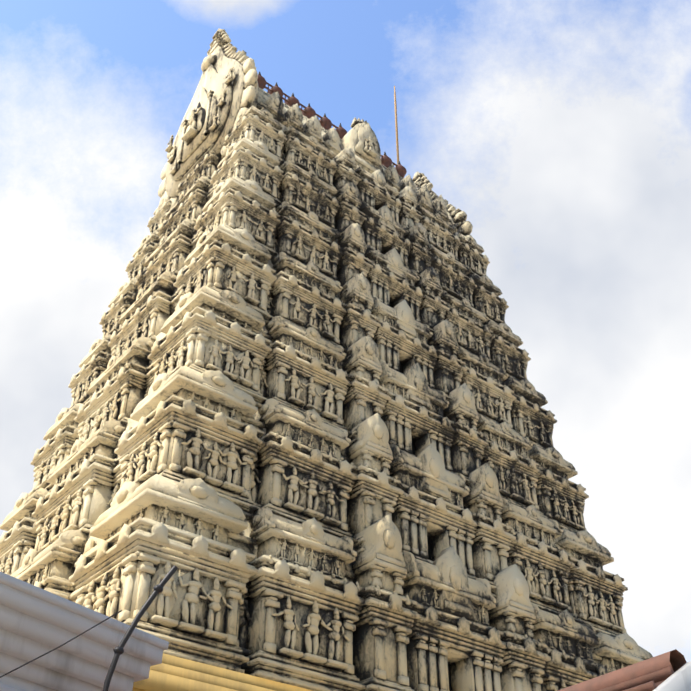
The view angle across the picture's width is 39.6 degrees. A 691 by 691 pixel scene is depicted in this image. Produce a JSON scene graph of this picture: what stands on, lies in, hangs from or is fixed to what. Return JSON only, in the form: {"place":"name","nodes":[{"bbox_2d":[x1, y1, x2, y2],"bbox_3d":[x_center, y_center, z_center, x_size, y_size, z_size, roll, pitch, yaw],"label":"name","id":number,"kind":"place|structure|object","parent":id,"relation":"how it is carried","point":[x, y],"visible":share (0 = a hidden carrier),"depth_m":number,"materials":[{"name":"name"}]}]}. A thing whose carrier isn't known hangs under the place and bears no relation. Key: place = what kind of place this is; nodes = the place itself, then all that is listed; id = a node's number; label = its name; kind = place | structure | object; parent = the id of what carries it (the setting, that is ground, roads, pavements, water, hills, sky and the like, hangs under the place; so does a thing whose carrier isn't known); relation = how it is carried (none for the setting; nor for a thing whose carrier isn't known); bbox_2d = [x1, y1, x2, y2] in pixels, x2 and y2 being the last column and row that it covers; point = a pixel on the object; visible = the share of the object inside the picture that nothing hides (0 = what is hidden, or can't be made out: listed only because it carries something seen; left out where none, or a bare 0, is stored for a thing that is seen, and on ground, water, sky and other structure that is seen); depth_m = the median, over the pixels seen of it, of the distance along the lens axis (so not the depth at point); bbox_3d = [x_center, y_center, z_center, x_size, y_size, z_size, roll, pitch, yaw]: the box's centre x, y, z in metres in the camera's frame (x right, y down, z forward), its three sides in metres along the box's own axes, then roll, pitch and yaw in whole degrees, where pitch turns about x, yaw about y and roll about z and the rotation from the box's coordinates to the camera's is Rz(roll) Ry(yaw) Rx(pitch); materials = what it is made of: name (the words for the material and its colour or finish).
{"place":"outdoors","nodes":[
{"label":"outdoors","id":0,"kind":"place"},
{"bbox_2d":[0,572,168,690],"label":"corrugated roof","id":1,"kind":"structure","parent":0,"point":[35,622],"depth_m":7.94,"materials":[{"name":"grey metal"}]},
{"bbox_2d":[0,565,177,690],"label":"cable","id":2,"kind":"object","parent":1,"relation":"attached to","point":[119,649],"visible":1,"depth_m":7.37,"materials":[{"name":"grey rubber"}]},
{"bbox_2d":[0,0,690,661],"label":"sky","id":3,"kind":"structure","parent":0,"point":[560,130],"materials":[{"name":"blue"}]},
{"bbox_3d":[-5.487,10.032,11.891,5.459,2.000,22.218,26,-44,-30],"label":"lean-to wall","id":4,"kind":"object","parent":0,"visible":0},
{"bbox_2d":[558,649,686,690],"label":"tile roof","id":5,"kind":"structure","parent":4,"relation":"on","point":[651,674],"depth_m":8.04,"materials":[{"name":"brown tile"}]},
{"bbox_2d":[653,661,690,690],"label":"roof panel","id":6,"kind":"object","parent":5,"relation":"attached to","point":[679,679],"visible":1,"depth_m":7.61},
{"bbox_3d":[-1.097,18.102,28.270,21.000,8.700,13.400,26,-44,-30],"label":"stone base","id":7,"kind":"object","parent":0,"visible":0},
{"bbox_2d":[132,653,312,690],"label":"corrugated roof","id":8,"kind":"structure","parent":7,"relation":"on","point":[171,673],"depth_m":22.29,"materials":[{"name":"yellow metal"}]},
{"bbox_2d":[0,28,652,690],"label":"temple tower","id":9,"kind":"structure","parent":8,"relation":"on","point":[242,422],"depth_m":31.82,"materials":[{"name":"beige stone"}]},
{"bbox_2d":[257,75,406,177],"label":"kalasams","id":10,"kind":"object","parent":9,"relation":"on","point":[309,112],"visible":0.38,"depth_m":49.83,"materials":[{"name":"brown metal"}]},
{"bbox_2d":[258,72,400,163],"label":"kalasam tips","id":11,"kind":"object","parent":10,"relation":"on","point":[259,73],"visible":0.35,"depth_m":50.43,"materials":[{"name":"brown metal"}]},
{"bbox_2d":[257,88,432,201],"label":"gopuram vault","id":12,"kind":"object","parent":9,"relation":"attached to","point":[263,96],"visible":0.12,"depth_m":45.45,"materials":[{"name":"beige stone"}]},
{"bbox_2d":[394,86,398,164],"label":"staff","id":13,"kind":"object","parent":9,"relation":"on","point":[396,129],"visible":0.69,"depth_m":56.38,"materials":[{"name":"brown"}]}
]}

